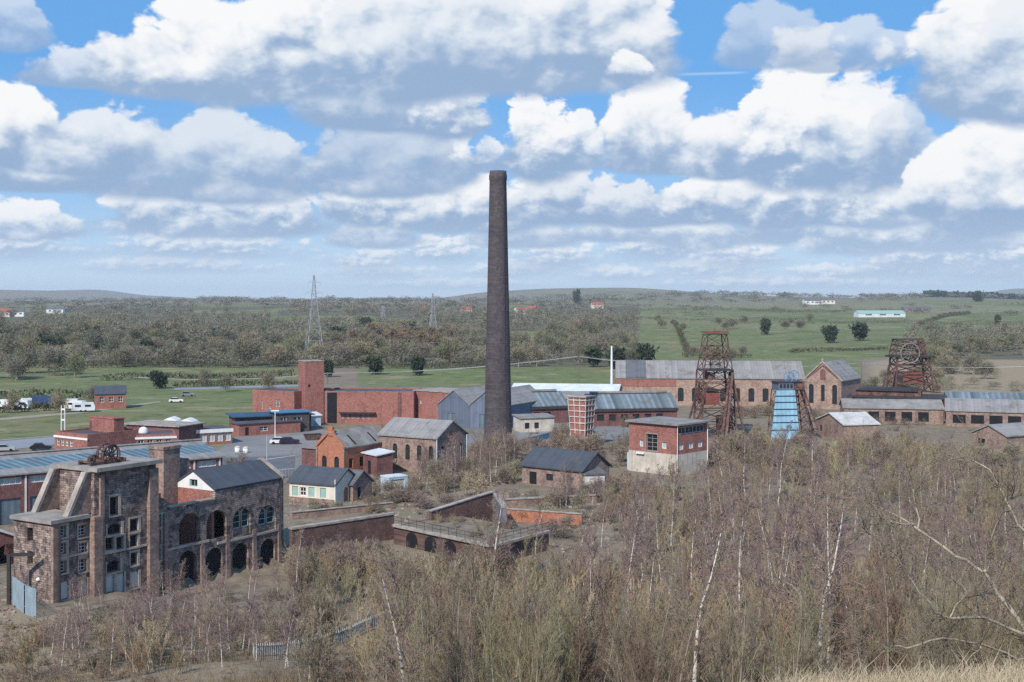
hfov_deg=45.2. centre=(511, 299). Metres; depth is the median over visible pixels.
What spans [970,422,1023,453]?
broken roof shed
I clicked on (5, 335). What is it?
bare field tree
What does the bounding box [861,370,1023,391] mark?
heath scrub
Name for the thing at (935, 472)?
thorn bush
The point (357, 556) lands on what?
birch tree
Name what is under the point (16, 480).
window
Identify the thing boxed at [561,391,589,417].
grey roof store
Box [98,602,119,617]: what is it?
thorn bush
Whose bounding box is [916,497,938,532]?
sallow tree
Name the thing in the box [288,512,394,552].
retaining wall
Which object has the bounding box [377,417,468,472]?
arched engine house
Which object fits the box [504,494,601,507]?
rubble wall
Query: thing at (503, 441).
birch tree
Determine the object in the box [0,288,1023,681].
ground
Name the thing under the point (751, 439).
thorn bush
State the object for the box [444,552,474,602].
willow tree
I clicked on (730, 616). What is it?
willow tree
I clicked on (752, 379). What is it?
engine hall
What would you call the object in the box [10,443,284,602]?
ruined works building
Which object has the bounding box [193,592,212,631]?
birch tree
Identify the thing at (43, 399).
lorry
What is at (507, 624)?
willow tree
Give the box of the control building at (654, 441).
[625,416,711,475]
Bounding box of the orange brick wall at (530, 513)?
[506,508,582,524]
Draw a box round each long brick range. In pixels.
[529,389,567,422]
[584,390,678,425]
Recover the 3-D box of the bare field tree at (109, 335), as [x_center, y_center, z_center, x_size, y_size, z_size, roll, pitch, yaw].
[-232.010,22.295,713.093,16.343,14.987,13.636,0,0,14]
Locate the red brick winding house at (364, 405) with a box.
[325,388,420,423]
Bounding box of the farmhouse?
[93,385,126,408]
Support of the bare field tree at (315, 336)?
on the ground at (216, 406)
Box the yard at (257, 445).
[218,428,325,470]
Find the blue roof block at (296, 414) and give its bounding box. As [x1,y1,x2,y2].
[267,409,311,431]
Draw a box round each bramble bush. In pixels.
[0,631,41,653]
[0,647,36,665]
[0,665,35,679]
[0,665,46,680]
[2,629,20,637]
[3,616,43,630]
[14,669,74,681]
[25,667,57,681]
[55,615,93,628]
[64,641,92,649]
[64,648,100,667]
[94,664,133,676]
[118,666,151,679]
[134,671,187,681]
[162,644,220,662]
[218,620,262,638]
[220,664,266,681]
[228,636,268,654]
[237,636,268,650]
[312,653,361,668]
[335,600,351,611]
[457,515,466,522]
[467,525,483,536]
[484,515,519,527]
[493,518,517,528]
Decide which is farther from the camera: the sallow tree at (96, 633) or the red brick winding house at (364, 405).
the red brick winding house at (364, 405)
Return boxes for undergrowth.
[0,422,1023,681]
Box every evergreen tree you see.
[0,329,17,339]
[21,332,43,348]
[43,336,66,349]
[87,334,101,348]
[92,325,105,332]
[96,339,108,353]
[137,339,154,350]
[145,370,168,388]
[324,358,333,376]
[328,326,346,335]
[359,316,374,327]
[360,355,383,374]
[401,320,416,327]
[408,356,427,375]
[572,288,581,304]
[582,345,603,366]
[605,347,626,367]
[632,342,659,359]
[759,317,772,334]
[820,324,839,342]
[848,321,870,340]
[971,290,983,301]
[994,313,1001,325]
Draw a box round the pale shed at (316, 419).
[311,411,322,425]
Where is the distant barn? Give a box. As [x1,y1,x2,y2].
[901,306,931,311]
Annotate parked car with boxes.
[0,444,15,451]
[30,442,51,450]
[169,397,183,402]
[181,391,194,395]
[269,437,286,443]
[279,437,299,443]
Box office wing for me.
[89,419,176,442]
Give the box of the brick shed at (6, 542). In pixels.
[0,529,13,565]
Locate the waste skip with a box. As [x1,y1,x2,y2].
[303,433,321,439]
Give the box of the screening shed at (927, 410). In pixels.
[839,398,944,424]
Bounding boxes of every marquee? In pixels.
[165,416,181,420]
[182,417,198,421]
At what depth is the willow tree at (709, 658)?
55.53 m
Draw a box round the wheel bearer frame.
[78,456,125,465]
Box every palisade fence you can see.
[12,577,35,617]
[253,610,385,659]
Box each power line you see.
[136,376,293,379]
[370,356,574,372]
[863,363,1023,367]
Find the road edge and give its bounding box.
[0,435,53,440]
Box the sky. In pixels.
[0,0,1023,299]
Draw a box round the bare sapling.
[764,537,820,676]
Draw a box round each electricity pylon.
[304,275,322,351]
[379,306,384,322]
[427,293,437,347]
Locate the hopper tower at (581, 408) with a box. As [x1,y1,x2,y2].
[567,394,595,439]
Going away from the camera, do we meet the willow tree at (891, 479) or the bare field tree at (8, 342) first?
the willow tree at (891, 479)
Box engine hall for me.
[615,360,804,405]
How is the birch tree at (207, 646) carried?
on the ground at (216, 406)
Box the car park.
[223,455,294,476]
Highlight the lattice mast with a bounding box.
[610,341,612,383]
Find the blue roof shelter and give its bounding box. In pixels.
[225,412,314,429]
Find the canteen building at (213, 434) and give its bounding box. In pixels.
[196,425,232,444]
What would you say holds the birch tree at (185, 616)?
on the ground at (216, 406)
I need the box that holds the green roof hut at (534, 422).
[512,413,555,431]
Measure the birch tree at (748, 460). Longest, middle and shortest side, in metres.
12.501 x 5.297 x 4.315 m
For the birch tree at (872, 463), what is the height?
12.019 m
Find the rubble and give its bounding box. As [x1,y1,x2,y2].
[0,452,683,651]
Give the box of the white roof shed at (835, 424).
[816,412,880,440]
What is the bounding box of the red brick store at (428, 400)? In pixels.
[413,387,457,418]
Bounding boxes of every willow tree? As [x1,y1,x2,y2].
[257,601,279,640]
[268,578,309,640]
[274,598,310,646]
[280,544,315,590]
[281,537,302,581]
[282,603,335,681]
[288,565,309,600]
[298,609,347,678]
[302,536,324,586]
[302,584,313,605]
[302,586,342,632]
[303,578,332,633]
[306,560,333,596]
[310,578,326,616]
[312,563,333,588]
[312,633,334,666]
[317,548,338,583]
[324,562,341,602]
[324,604,347,635]
[326,553,347,587]
[335,545,359,579]
[337,577,354,604]
[338,602,395,681]
[343,558,360,596]
[356,538,377,575]
[356,560,377,595]
[360,624,391,681]
[363,555,397,589]
[363,583,394,622]
[364,571,386,608]
[364,624,381,670]
[367,638,397,681]
[371,546,407,591]
[372,625,397,680]
[374,576,405,603]
[377,547,410,583]
[382,575,409,633]
[383,553,407,593]
[383,630,424,680]
[390,623,422,681]
[398,569,418,657]
[402,549,426,591]
[402,572,452,681]
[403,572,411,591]
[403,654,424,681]
[408,541,473,676]
[408,608,449,681]
[410,564,469,667]
[413,561,435,631]
[415,450,436,476]
[417,555,460,605]
[419,566,491,681]
[422,566,482,681]
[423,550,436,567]
[426,545,449,574]
[434,586,478,681]
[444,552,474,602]
[453,544,484,603]
[454,576,520,681]
[456,546,485,602]
[460,452,477,470]
[460,551,512,679]
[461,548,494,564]
[462,599,493,681]
[466,550,539,678]
[469,600,498,681]
[471,463,490,480]
[472,575,542,681]
[478,529,576,681]
[479,428,503,453]
[480,580,517,681]
[483,596,539,681]
[492,443,508,471]
[493,557,565,681]
[493,576,532,681]
[497,561,516,597]
[498,569,533,681]
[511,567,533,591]
[516,541,582,681]
[521,537,565,589]
[533,588,564,681]
[539,547,614,681]
[542,553,589,607]
[543,546,567,587]
[545,563,603,681]
[547,551,641,681]
[549,579,593,681]
[550,427,561,444]
[555,549,615,623]
[567,544,652,642]
[575,473,588,487]
[580,594,606,681]
[583,608,611,679]
[591,634,623,681]
[592,446,610,458]
[594,556,621,604]
[596,468,616,489]
[596,550,696,681]
[598,536,631,588]
[599,480,609,495]
[601,596,645,681]
[603,482,616,502]
[606,572,712,681]
[607,442,613,454]
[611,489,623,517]
[614,532,729,681]
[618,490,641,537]
[620,425,628,451]
[620,586,664,681]
[622,436,628,455]
[627,524,673,606]
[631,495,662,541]
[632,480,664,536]
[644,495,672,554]
[652,581,720,681]
[656,547,721,681]
[660,557,690,640]
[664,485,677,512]
[668,609,713,681]
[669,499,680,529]
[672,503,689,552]
[673,556,758,628]
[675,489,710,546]
[678,472,707,521]
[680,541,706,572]
[683,583,772,681]
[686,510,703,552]
[686,573,740,681]
[687,547,730,613]
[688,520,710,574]
[694,564,764,681]
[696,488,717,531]
[697,471,730,513]
[698,574,778,651]
[707,581,755,679]
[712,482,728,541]
[712,565,775,681]
[717,608,762,681]
[720,607,775,681]
[721,540,755,591]
[726,424,739,456]
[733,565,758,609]
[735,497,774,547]
[745,621,792,675]
[749,420,763,439]
[749,444,774,478]
[749,466,757,490]
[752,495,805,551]
[756,591,824,681]
[762,604,799,680]
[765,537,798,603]
[765,564,842,681]
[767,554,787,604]
[772,549,839,680]
[774,422,786,445]
[779,467,801,524]
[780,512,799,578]
[783,547,871,680]
[788,427,807,445]
[788,551,836,674]
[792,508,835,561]
[801,434,811,450]
[807,473,831,514]
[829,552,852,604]
[831,561,901,675]
[835,587,874,678]
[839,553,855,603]
[847,427,857,448]
[852,592,873,666]
[855,578,897,679]
[856,586,929,679]
[860,438,878,462]
[861,549,922,679]
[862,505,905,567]
[863,566,882,620]
[865,548,950,663]
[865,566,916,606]
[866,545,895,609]
[868,544,914,680]
[869,575,919,644]
[882,459,898,504]
[882,531,935,665]
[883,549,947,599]
[889,547,951,677]
[900,467,921,514]
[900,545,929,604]
[901,571,978,677]
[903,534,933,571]
[905,477,937,545]
[906,453,921,469]
[910,532,972,678]
[911,562,979,674]
[912,563,942,639]
[923,564,974,677]
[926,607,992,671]
[932,485,943,503]
[944,562,986,672]
[944,568,1019,679]
[948,569,1003,675]
[955,474,973,510]
[959,458,986,520]
[959,480,972,518]
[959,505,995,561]
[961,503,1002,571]
[965,468,996,525]
[966,536,1023,675]
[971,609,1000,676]
[975,560,1007,663]
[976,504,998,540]
[979,586,1002,666]
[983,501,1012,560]
[985,474,1006,523]
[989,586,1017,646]
[993,473,1023,518]
[995,495,1011,525]
[996,546,1023,666]
[1001,552,1023,667]
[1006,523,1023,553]
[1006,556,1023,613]
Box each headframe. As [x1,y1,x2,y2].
[688,328,744,437]
[767,370,821,438]
[883,338,940,391]
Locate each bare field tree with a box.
[0,318,13,328]
[0,320,24,332]
[0,329,21,353]
[0,338,24,354]
[0,352,27,378]
[2,353,27,378]
[2,355,26,379]
[4,392,20,412]
[8,346,43,373]
[10,335,40,353]
[22,327,42,343]
[31,323,57,333]
[34,342,65,371]
[37,343,70,374]
[42,328,67,343]
[47,390,70,412]
[54,320,85,342]
[57,352,89,377]
[67,332,84,344]
[70,339,89,352]
[75,320,92,339]
[76,343,91,360]
[82,328,101,349]
[82,384,96,401]
[88,318,103,325]
[97,323,114,338]
[100,326,122,341]
[100,335,123,358]
[110,343,140,366]
[116,352,132,365]
[120,336,133,344]
[126,326,144,340]
[128,344,146,362]
[134,322,151,336]
[138,334,148,342]
[138,345,162,360]
[143,327,165,342]
[148,335,166,348]
[149,319,170,336]
[162,325,187,346]
[163,338,193,367]
[163,339,177,351]
[167,321,183,330]
[179,337,191,344]
[186,338,213,355]
[189,324,201,335]
[196,339,213,359]
[198,368,211,386]
[208,335,224,347]
[211,326,234,339]
[213,338,230,355]
[214,372,235,391]
[221,333,234,342]
[225,339,261,364]
[230,331,241,339]
[230,336,265,360]
[235,324,248,332]
[238,330,265,342]
[240,327,255,337]
[249,327,276,343]
[257,324,268,334]
[257,370,278,387]
[259,341,277,361]
[260,342,294,366]
[268,330,285,344]
[279,335,301,357]
[279,343,299,363]
[293,338,314,352]
[299,340,327,359]
[300,324,323,330]
[300,327,318,339]
[303,329,328,342]
[315,317,332,325]
[320,329,334,338]
[321,344,346,364]
[326,331,341,345]
[330,330,347,343]
[332,341,359,364]
[349,337,363,347]
[351,340,380,363]
[356,327,375,338]
[363,333,385,353]
[375,345,390,362]
[383,337,409,364]
[386,338,415,360]
[389,319,410,326]
[399,347,412,361]
[410,336,427,346]
[413,341,434,358]
[429,343,454,361]
[431,331,452,346]
[436,335,463,362]
[454,326,471,337]
[454,338,478,359]
[461,325,474,331]
[467,332,483,346]
[468,328,479,339]
[469,325,485,335]
[477,333,485,348]
[510,330,523,344]
[510,333,520,347]
[510,345,531,366]
[511,340,536,363]
[512,330,532,346]
[523,339,545,358]
[529,346,546,365]
[531,330,552,344]
[534,335,549,345]
[537,333,564,355]
[543,318,558,333]
[544,320,563,331]
[544,336,568,354]
[554,331,569,340]
[556,336,569,351]
[563,324,583,337]
[563,333,586,348]
[570,337,594,355]
[571,318,584,332]
[572,346,588,362]
[576,327,593,339]
[578,317,598,328]
[582,322,602,335]
[587,334,613,352]
[594,320,607,330]
[594,332,611,343]
[606,338,626,348]
[607,328,631,336]
[610,330,631,343]
[614,331,632,345]
[625,345,637,359]
[627,338,644,348]
[653,313,661,320]
[655,317,667,327]
[678,322,688,331]
[688,344,701,354]
[708,344,725,356]
[714,316,721,323]
[720,320,729,329]
[720,348,738,359]
[728,318,738,328]
[737,343,748,354]
[739,315,749,323]
[780,319,792,328]
[786,317,794,325]
[794,320,806,327]
[803,313,814,321]
[867,375,881,385]
[878,368,892,377]
[906,358,935,372]
[909,346,933,363]
[913,380,926,388]
[921,344,947,367]
[927,335,942,346]
[927,368,944,380]
[929,381,942,391]
[930,341,948,361]
[932,337,951,350]
[932,354,960,371]
[934,348,959,369]
[944,354,966,372]
[946,340,968,354]
[957,350,988,374]
[959,340,973,354]
[962,330,985,350]
[971,333,993,352]
[973,358,999,378]
[990,334,1012,350]
[992,332,1019,349]
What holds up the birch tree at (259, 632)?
on the ground at (216, 406)
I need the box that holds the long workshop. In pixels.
[0,438,225,525]
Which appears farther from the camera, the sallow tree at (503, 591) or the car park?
the car park
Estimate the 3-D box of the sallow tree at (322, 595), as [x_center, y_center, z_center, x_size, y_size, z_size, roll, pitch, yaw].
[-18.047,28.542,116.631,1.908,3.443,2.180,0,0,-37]
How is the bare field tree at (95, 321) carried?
on the ground at (216, 406)
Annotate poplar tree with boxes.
[321,343,332,355]
[347,330,356,340]
[355,332,369,341]
[364,322,378,333]
[375,323,385,335]
[382,329,390,338]
[384,327,401,341]
[395,332,407,343]
[403,330,413,343]
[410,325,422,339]
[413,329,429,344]
[422,334,436,356]
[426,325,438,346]
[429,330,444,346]
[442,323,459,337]
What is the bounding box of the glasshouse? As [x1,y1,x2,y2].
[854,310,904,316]
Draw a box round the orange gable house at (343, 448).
[315,425,381,469]
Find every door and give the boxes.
[0,498,19,524]
[30,496,36,510]
[245,427,248,435]
[327,393,336,422]
[391,479,403,488]
[448,413,454,420]
[480,414,483,428]
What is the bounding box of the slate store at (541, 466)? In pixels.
[519,446,611,489]
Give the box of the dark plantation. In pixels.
[922,289,1023,299]
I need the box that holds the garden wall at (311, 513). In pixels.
[291,502,393,519]
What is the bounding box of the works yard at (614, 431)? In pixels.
[463,418,628,448]
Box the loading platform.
[392,516,550,558]
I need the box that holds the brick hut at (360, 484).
[348,469,374,500]
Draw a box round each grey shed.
[437,385,484,427]
[468,384,536,428]
[944,391,1023,399]
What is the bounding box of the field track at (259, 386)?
[174,384,297,389]
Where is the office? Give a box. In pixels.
[124,420,206,439]
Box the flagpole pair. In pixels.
[61,405,64,429]
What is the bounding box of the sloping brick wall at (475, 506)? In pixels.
[428,491,493,521]
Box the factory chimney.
[484,170,511,441]
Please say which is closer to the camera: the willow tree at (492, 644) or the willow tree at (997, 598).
the willow tree at (492, 644)
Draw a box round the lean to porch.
[361,448,394,475]
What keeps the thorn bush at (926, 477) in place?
on the ground at (216, 406)
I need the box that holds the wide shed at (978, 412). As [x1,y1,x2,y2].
[945,398,1023,426]
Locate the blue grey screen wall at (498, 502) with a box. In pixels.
[493,493,506,522]
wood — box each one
[0,289,1023,315]
[0,302,1023,366]
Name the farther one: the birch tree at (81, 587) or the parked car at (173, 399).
the parked car at (173, 399)
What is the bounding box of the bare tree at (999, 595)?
[804,399,1023,681]
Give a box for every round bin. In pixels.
[235,446,240,451]
[243,447,248,452]
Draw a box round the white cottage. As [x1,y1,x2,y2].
[287,465,355,504]
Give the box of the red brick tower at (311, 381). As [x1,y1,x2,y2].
[298,360,331,422]
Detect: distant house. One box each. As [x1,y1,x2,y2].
[0,308,14,316]
[12,308,25,316]
[46,306,64,313]
[460,307,471,313]
[514,307,526,314]
[591,302,603,308]
[802,299,819,304]
[821,298,834,303]
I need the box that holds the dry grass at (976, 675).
[700,639,1023,681]
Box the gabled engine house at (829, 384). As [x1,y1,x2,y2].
[803,358,861,409]
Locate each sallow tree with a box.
[1,619,37,678]
[25,620,44,655]
[70,621,90,649]
[84,614,107,645]
[113,616,135,659]
[113,630,146,675]
[134,614,171,672]
[141,636,161,667]
[143,605,170,663]
[169,600,186,630]
[169,636,190,673]
[200,591,222,634]
[211,610,220,633]
[285,546,301,572]
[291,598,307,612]
[295,602,319,646]
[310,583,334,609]
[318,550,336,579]
[334,549,361,581]
[338,563,358,599]
[341,539,364,573]
[341,564,359,599]
[349,576,376,619]
[351,630,380,676]
[358,552,364,575]
[372,595,404,636]
[377,609,399,639]
[384,543,396,570]
[389,580,426,654]
[407,546,434,588]
[421,550,464,621]
[425,558,442,599]
[448,516,456,528]
[473,552,501,604]
[480,558,494,583]
[483,574,524,615]
[490,581,510,628]
[496,574,538,640]
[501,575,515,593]
[513,558,589,681]
[516,549,533,583]
[532,577,596,679]
[534,571,572,681]
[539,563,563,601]
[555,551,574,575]
[561,590,606,658]
[570,590,621,677]
[581,554,614,615]
[582,555,604,601]
[605,566,658,681]
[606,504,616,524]
[606,592,631,681]
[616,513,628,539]
[617,472,631,518]
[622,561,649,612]
[622,573,671,681]
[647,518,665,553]
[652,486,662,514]
[655,521,695,574]
[658,482,666,505]
[664,452,683,489]
[667,479,677,502]
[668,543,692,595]
[691,566,733,681]
[697,528,743,605]
[702,458,721,482]
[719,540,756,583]
[726,565,779,654]
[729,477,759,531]
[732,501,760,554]
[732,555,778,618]
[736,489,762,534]
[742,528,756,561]
[747,582,796,677]
[748,464,762,488]
[748,640,783,681]
[758,457,773,483]
[759,440,774,451]
[764,462,773,485]
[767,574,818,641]
[776,448,799,482]
[784,444,798,473]
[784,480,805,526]
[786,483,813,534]
[817,438,838,464]
[820,442,836,470]
[824,469,848,513]
[824,490,846,532]
[824,555,875,673]
[826,451,843,481]
[828,447,844,468]
[828,463,851,500]
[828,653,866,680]
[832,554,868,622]
[837,428,859,456]
[844,454,855,468]
[846,435,864,462]
[852,497,867,522]
[857,441,873,470]
[860,428,875,441]
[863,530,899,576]
[864,490,888,537]
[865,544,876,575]
[879,457,896,504]
[884,433,906,451]
[885,440,900,459]
[891,482,898,500]
[899,427,909,451]
[899,435,918,463]
[910,465,927,492]
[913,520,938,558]
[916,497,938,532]
[917,441,928,468]
[918,449,936,475]
[922,557,987,637]
[924,461,942,495]
[925,439,936,455]
[926,447,942,467]
[940,468,948,495]
[951,489,962,519]
[955,442,977,472]
[956,443,973,470]
[969,437,985,454]
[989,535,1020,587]
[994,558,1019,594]
[995,462,1016,494]
[995,463,1011,494]
[1017,458,1023,504]
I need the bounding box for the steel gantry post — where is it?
[7,552,34,604]
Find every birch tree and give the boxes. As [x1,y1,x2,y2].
[38,584,48,601]
[39,625,49,645]
[42,606,51,623]
[43,608,67,657]
[45,607,85,673]
[51,606,67,627]
[56,605,89,657]
[60,621,73,650]
[61,629,90,672]
[64,606,81,648]
[67,574,79,604]
[68,605,89,630]
[69,579,83,603]
[73,573,88,606]
[73,607,94,644]
[76,576,90,614]
[80,595,93,621]
[92,581,106,603]
[96,610,129,670]
[105,601,142,664]
[112,596,137,623]
[114,591,131,638]
[115,602,148,653]
[118,597,146,620]
[119,592,150,634]
[119,623,139,671]
[126,579,139,600]
[126,607,149,657]
[135,583,146,606]
[139,583,169,630]
[141,583,165,624]
[143,573,159,597]
[143,575,154,608]
[143,594,164,628]
[144,611,168,638]
[146,626,161,669]
[150,589,166,608]
[151,558,168,593]
[151,610,172,642]
[153,582,177,634]
[159,583,183,638]
[160,588,177,619]
[165,569,174,593]
[166,584,195,629]
[166,612,187,647]
[168,616,188,650]
[169,558,186,592]
[170,618,191,663]
[173,599,196,640]
[180,589,211,654]
[181,601,207,655]
[185,590,202,621]
[187,611,212,658]
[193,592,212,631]
[193,608,217,659]
[196,562,213,598]
[198,565,214,600]
[201,578,207,599]
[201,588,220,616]
[201,625,216,661]
[213,566,225,601]
[213,611,234,666]
[215,563,230,601]
[216,601,233,642]
[218,601,240,652]
[221,601,243,657]
[228,594,261,648]
[230,597,260,652]
[236,600,267,651]
[239,556,261,598]
[243,562,263,592]
[244,607,265,643]
[246,611,265,660]
[249,591,268,631]
[250,592,276,649]
[254,588,279,631]
[266,599,277,627]
[266,603,302,666]
[267,559,287,596]
[274,617,291,642]
[276,615,298,666]
[280,604,300,650]
[282,523,309,590]
[284,572,298,602]
[320,538,332,559]
[323,538,334,558]
[332,533,346,556]
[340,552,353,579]
[351,544,363,572]
[355,558,447,681]
[400,540,410,559]
[413,450,426,478]
[420,442,434,461]
[422,458,431,478]
[436,535,453,562]
[437,441,453,468]
[438,452,447,472]
[443,432,460,479]
[445,434,466,468]
[448,464,458,491]
[463,431,483,460]
[466,535,488,563]
[471,439,487,467]
[472,482,519,570]
[474,534,503,562]
[478,441,499,487]
[479,437,490,453]
[482,531,505,564]
[487,530,508,562]
[492,437,505,472]
[494,429,503,453]
[497,424,513,468]
[505,540,515,580]
[506,445,515,466]
[507,552,518,579]
[509,433,520,465]
[521,499,552,558]
[524,434,536,454]
[555,478,564,507]
[557,470,565,488]
[558,535,620,638]
[559,461,572,483]
[562,482,570,504]
[563,502,600,558]
[572,544,597,596]
[574,526,610,574]
[587,472,598,503]
[590,491,614,546]
[602,503,657,614]
[609,535,680,637]
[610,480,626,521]
[614,524,645,587]
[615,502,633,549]
[617,475,649,558]
[621,488,657,580]
[624,537,661,608]
[627,483,662,559]
[632,508,687,604]
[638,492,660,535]
[640,478,655,508]
[646,492,756,681]
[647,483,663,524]
[652,464,661,482]
[656,555,691,618]
[657,465,665,482]
[657,466,690,545]
[668,497,722,602]
[669,465,682,484]
[687,489,730,575]
[689,462,732,551]
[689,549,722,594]
[690,458,702,483]
[690,470,701,495]
[702,459,713,489]
[708,482,753,556]
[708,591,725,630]
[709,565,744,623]
[710,437,734,517]
[712,455,747,538]
[716,446,745,524]
[716,490,772,635]
[718,493,765,574]
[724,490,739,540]
[727,451,742,502]
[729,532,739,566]
[730,432,755,500]
[734,493,820,644]
[734,497,799,586]
[739,575,790,677]
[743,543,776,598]
[747,475,773,552]
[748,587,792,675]
[752,511,779,571]
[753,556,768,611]
[757,466,882,678]
[757,511,815,680]
[758,450,777,499]
[762,420,797,505]
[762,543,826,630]
[765,501,814,589]
[768,436,788,493]
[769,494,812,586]
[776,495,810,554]
[781,526,828,663]
[791,474,873,679]
[792,509,863,677]
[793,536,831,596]
[796,425,829,501]
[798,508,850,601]
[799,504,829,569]
[802,461,825,499]
[803,454,824,500]
[806,457,827,529]
[814,448,830,499]
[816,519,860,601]
[823,469,843,520]
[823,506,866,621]
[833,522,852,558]
[839,435,859,485]
[846,467,867,530]
[851,456,886,547]
[856,555,916,648]
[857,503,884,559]
[860,437,882,498]
[863,545,912,633]
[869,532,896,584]
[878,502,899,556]
[885,452,912,527]
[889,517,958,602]
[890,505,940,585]
[892,461,926,519]
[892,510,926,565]
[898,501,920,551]
[907,461,938,511]
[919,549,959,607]
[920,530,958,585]
[922,439,950,492]
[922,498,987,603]
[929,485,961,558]
[932,464,959,507]
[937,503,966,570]
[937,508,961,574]
[938,492,957,532]
[939,443,955,498]
[939,445,964,494]
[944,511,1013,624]
[944,540,1019,642]
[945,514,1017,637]
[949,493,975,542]
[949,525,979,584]
[954,466,985,534]
[957,560,990,633]
[959,449,977,480]
[976,449,991,514]
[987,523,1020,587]
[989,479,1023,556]
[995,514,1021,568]
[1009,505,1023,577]
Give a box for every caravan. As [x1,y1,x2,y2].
[0,399,6,407]
[5,400,31,407]
[65,400,86,407]
[71,402,94,411]
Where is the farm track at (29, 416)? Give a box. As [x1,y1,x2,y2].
[0,401,159,419]
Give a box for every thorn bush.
[0,637,19,662]
[0,658,34,681]
[30,627,55,646]
[35,652,54,665]
[35,654,68,676]
[40,662,81,681]
[47,662,76,681]
[54,666,84,681]
[71,652,96,671]
[77,650,122,681]
[79,641,120,667]
[80,600,113,623]
[95,614,119,635]
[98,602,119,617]
[104,599,118,608]
[104,622,127,643]
[107,634,136,657]
[107,640,126,661]
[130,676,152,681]
[133,644,164,665]
[156,638,176,663]
[160,625,190,638]
[171,581,200,601]
[187,645,204,663]
[200,618,229,640]
[204,640,241,661]
[211,591,234,612]
[213,600,245,620]
[217,587,243,602]
[224,454,234,463]
[228,608,245,631]
[235,448,248,460]
[258,664,281,681]
[263,589,280,600]
[265,626,281,643]
[267,585,281,599]
[273,665,288,677]
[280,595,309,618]
[284,662,306,681]
[306,661,337,681]
[321,654,355,681]
[322,600,346,619]
[338,652,367,681]
[341,638,358,652]
[362,498,381,513]
[372,486,380,495]
[378,477,396,491]
[386,480,403,489]
[406,473,424,491]
[432,476,453,490]
[435,474,456,493]
[457,453,473,470]
[461,456,495,479]
[467,442,488,457]
[467,457,497,482]
[475,449,495,467]
[505,486,520,497]
[526,486,539,496]
[529,488,542,496]
[530,491,545,505]
[545,425,569,447]
[552,497,565,508]
[585,484,598,493]
[590,486,603,501]
[592,425,611,442]
[594,491,622,517]
[605,481,635,504]
[608,432,626,450]
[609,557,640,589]
[618,414,630,426]
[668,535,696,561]
[708,471,752,502]
[709,442,741,465]
[726,433,771,462]
[733,407,750,418]
[736,437,763,461]
[743,430,759,447]
[750,407,763,418]
[755,440,779,462]
[771,433,793,447]
[771,489,788,501]
[781,454,818,485]
[788,446,808,466]
[796,448,815,468]
[798,453,828,474]
[805,433,842,465]
[816,454,843,477]
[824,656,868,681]
[840,444,858,464]
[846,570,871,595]
[864,442,891,465]
[866,449,883,465]
[885,416,899,424]
[886,447,919,469]
[900,416,910,424]
[901,431,933,455]
[912,459,935,488]
[919,503,938,521]
[925,461,954,486]
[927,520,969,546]
[933,470,962,489]
[955,450,991,477]
[968,449,997,466]
[1003,450,1023,475]
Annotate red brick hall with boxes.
[253,387,301,411]
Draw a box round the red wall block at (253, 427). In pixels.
[229,419,301,435]
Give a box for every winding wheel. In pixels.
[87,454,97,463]
[96,443,114,458]
[101,444,120,463]
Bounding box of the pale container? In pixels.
[380,473,407,491]
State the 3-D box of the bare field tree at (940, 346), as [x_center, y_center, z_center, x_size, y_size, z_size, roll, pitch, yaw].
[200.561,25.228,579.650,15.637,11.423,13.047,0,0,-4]
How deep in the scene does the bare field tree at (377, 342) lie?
636.82 m
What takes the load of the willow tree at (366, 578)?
on the ground at (216, 406)
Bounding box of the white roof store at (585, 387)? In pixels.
[512,383,622,390]
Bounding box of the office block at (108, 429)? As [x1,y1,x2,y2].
[54,415,138,448]
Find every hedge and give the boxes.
[0,388,86,398]
[0,400,86,412]
[1,356,296,367]
[100,368,295,380]
[171,378,297,386]
[332,358,485,368]
[616,314,804,320]
[620,306,844,312]
[670,320,690,352]
[682,350,751,357]
[710,319,906,323]
[736,308,908,312]
[787,346,887,352]
[907,319,1022,324]
[916,310,970,324]
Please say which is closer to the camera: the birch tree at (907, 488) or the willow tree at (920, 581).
the willow tree at (920, 581)
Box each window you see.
[0,477,20,484]
[29,475,45,482]
[79,525,84,535]
[79,543,84,552]
[79,559,83,570]
[105,538,111,548]
[107,560,117,571]
[108,524,118,533]
[116,537,120,547]
[130,519,135,530]
[130,535,134,546]
[131,553,134,563]
[191,479,196,486]
[197,460,215,467]
[200,434,206,441]
[209,433,214,441]
[217,433,222,440]
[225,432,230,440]
[233,510,239,528]
[241,508,247,526]
[258,508,264,524]
[266,506,273,522]
[300,487,305,495]
[323,456,326,466]
[335,457,338,466]
[393,443,396,458]
[406,444,409,459]
[417,445,420,459]
[429,446,432,460]
[547,474,552,480]
[597,414,603,420]
[609,414,615,420]
[647,434,656,450]
[678,388,683,400]
[678,425,703,433]
[688,442,692,448]
[692,388,697,400]
[697,440,701,446]
[720,388,724,401]
[735,388,739,401]
[748,388,753,401]
[763,388,767,401]
[780,384,792,387]
[809,384,813,402]
[821,385,824,400]
[832,385,836,403]
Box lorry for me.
[32,396,59,407]
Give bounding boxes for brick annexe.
[299,442,316,465]
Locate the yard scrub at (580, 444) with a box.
[280,399,1023,586]
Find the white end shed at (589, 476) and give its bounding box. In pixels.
[581,467,606,489]
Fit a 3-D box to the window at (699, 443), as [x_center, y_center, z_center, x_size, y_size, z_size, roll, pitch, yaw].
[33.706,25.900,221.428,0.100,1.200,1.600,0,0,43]
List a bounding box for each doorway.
[344,487,347,500]
[368,460,370,473]
[530,471,536,483]
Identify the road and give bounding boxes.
[0,437,54,450]

